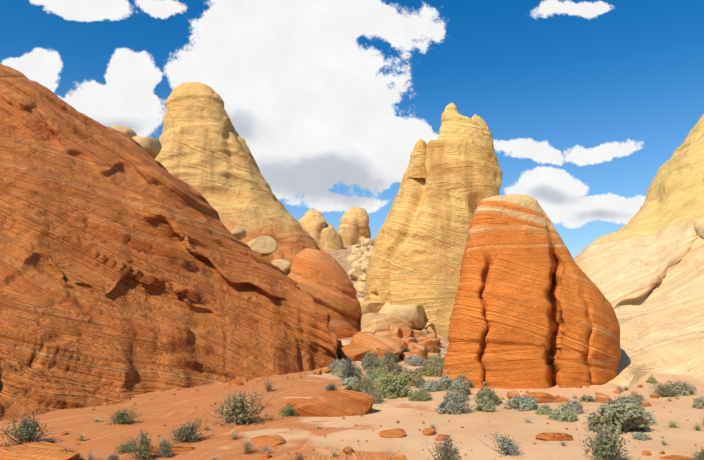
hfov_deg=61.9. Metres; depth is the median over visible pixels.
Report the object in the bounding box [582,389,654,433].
sage shrub
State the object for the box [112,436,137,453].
shrub
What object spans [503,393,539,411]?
sage shrub
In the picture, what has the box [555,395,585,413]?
sage shrub
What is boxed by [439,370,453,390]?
sage shrub
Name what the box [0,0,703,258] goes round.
sky
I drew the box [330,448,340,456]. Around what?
grass tuft
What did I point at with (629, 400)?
sage shrub
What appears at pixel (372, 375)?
sage shrub
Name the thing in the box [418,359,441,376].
sage shrub
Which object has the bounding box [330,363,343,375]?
sage shrub
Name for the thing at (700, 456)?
green shrub
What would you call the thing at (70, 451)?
green shrub
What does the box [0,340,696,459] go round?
rocks
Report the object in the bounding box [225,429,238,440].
grass tuft
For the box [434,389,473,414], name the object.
sage shrub
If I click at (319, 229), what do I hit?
dome
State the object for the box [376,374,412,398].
sage shrub
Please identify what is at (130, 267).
rock slope
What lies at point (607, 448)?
green shrub
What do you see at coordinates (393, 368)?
sage shrub
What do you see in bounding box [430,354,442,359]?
sage shrub
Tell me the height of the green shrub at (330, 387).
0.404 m
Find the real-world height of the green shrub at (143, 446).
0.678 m
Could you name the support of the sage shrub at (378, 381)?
on the ground
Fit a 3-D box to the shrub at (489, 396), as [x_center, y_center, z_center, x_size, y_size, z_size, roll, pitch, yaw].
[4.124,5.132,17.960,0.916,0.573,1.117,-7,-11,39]
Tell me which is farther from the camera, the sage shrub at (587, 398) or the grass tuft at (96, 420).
the sage shrub at (587, 398)
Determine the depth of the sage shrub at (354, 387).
20.25 m
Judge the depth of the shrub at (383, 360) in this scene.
30.45 m
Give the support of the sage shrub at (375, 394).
on the ground
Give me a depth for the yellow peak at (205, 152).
58.75 m
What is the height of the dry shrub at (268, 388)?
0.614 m
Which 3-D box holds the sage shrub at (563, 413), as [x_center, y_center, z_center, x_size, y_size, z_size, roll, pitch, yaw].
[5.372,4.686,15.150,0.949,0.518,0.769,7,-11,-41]
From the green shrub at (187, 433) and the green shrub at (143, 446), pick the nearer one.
the green shrub at (143, 446)
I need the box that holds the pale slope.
[553,114,703,385]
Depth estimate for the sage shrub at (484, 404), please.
16.46 m
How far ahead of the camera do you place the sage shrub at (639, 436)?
12.91 m
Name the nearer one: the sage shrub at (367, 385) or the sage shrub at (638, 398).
the sage shrub at (638, 398)
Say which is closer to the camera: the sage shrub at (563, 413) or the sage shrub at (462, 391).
the sage shrub at (563, 413)
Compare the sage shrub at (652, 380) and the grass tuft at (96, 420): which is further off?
the sage shrub at (652, 380)
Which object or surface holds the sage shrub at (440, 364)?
on the ground
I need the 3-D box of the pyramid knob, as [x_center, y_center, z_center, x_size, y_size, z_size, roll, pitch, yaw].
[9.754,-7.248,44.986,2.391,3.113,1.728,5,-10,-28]
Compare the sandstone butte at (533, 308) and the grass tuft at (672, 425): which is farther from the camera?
the sandstone butte at (533, 308)
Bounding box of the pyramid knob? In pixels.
[471,114,494,151]
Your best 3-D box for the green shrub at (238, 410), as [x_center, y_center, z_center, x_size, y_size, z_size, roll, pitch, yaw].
[-2.859,4.449,14.886,1.701,1.062,1.386,-1,-8,6]
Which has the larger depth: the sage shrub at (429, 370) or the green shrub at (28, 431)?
the sage shrub at (429, 370)
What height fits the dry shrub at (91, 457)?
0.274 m
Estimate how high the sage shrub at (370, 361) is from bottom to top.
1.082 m
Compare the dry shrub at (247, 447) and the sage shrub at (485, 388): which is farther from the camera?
the sage shrub at (485, 388)
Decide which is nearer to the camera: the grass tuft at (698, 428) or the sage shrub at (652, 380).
the grass tuft at (698, 428)
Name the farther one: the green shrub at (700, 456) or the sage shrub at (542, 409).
the sage shrub at (542, 409)
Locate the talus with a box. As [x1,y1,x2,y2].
[347,238,440,360]
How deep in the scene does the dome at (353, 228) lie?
101.91 m
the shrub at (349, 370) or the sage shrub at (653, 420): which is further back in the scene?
the shrub at (349, 370)
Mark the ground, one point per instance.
(304, 435)
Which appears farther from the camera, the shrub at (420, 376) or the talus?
the talus
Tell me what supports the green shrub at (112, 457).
on the ground
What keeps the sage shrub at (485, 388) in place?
on the ground
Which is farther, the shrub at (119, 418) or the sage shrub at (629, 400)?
the sage shrub at (629, 400)
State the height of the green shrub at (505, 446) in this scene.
0.514 m
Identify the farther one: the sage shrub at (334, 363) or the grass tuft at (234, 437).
the sage shrub at (334, 363)
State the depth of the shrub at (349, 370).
23.49 m
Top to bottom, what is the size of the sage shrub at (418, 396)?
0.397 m
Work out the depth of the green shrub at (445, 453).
10.66 m
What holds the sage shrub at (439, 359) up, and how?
on the ground
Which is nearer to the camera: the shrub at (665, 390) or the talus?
the shrub at (665, 390)
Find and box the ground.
[0,237,703,459]
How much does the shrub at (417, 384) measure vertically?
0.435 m
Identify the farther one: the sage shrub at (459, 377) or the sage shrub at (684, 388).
the sage shrub at (459, 377)
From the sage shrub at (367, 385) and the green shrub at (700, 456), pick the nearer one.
the green shrub at (700, 456)
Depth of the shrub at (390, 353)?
30.52 m
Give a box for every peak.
[155,82,321,275]
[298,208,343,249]
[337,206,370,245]
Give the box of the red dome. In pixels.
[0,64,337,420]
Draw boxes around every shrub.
[0,412,53,446]
[62,446,82,459]
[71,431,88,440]
[84,449,103,459]
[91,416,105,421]
[106,453,125,459]
[112,436,137,453]
[123,429,153,459]
[156,435,175,444]
[163,414,215,445]
[202,384,276,427]
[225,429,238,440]
[234,435,256,454]
[261,379,277,391]
[262,444,273,452]
[279,402,297,416]
[294,452,303,459]
[326,382,336,390]
[328,358,358,371]
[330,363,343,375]
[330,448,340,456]
[337,375,359,385]
[343,383,363,390]
[349,374,379,391]
[361,350,385,369]
[362,388,387,403]
[363,366,383,382]
[366,363,390,375]
[374,373,391,386]
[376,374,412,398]
[381,350,398,362]
[381,351,394,362]
[384,358,408,374]
[396,366,424,384]
[404,354,424,364]
[408,390,432,401]
[413,389,430,399]
[417,378,442,391]
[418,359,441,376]
[421,434,461,459]
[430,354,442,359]
[430,361,443,372]
[432,357,443,363]
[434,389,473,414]
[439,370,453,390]
[445,378,470,395]
[448,379,465,394]
[454,373,468,383]
[454,387,472,399]
[472,381,502,403]
[472,394,496,412]
[476,431,524,456]
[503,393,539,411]
[534,404,552,415]
[543,402,577,421]
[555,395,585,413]
[578,395,595,402]
[579,417,635,459]
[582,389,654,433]
[611,394,637,405]
[628,390,648,406]
[632,431,651,440]
[636,405,657,424]
[646,374,658,383]
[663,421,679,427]
[667,378,696,395]
[690,447,703,459]
[692,396,703,408]
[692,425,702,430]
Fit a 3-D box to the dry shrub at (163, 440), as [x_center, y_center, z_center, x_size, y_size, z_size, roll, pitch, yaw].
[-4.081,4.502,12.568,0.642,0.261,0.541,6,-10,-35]
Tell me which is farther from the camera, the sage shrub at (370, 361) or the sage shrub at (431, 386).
the sage shrub at (370, 361)
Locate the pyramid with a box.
[364,103,502,336]
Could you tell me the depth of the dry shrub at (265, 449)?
11.73 m
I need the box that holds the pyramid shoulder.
[407,139,426,177]
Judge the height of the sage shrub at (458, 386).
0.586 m
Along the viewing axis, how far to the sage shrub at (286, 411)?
15.75 m
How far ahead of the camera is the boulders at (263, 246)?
39.12 m
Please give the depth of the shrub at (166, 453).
11.53 m
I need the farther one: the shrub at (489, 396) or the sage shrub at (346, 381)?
the sage shrub at (346, 381)
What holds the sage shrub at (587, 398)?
on the ground
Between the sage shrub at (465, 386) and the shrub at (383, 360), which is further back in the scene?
the shrub at (383, 360)
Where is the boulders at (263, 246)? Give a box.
[0,125,290,459]
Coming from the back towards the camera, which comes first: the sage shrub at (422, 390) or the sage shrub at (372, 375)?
the sage shrub at (372, 375)
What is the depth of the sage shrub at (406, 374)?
22.51 m
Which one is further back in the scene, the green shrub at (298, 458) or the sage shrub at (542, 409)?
the sage shrub at (542, 409)
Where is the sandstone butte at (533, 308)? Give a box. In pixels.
[442,194,620,388]
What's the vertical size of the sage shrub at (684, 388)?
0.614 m
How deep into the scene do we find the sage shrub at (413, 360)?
30.26 m
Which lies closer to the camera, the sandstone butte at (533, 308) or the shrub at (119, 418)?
the shrub at (119, 418)
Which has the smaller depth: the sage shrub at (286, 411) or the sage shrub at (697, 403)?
the sage shrub at (286, 411)
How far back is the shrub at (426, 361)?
28.20 m
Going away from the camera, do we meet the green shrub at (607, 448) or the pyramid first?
the green shrub at (607, 448)
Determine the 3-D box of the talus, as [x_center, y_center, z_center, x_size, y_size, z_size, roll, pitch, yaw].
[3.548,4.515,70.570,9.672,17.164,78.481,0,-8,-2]
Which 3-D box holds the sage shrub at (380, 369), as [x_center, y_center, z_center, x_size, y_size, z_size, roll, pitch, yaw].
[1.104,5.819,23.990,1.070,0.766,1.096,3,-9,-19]
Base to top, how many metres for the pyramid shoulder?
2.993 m

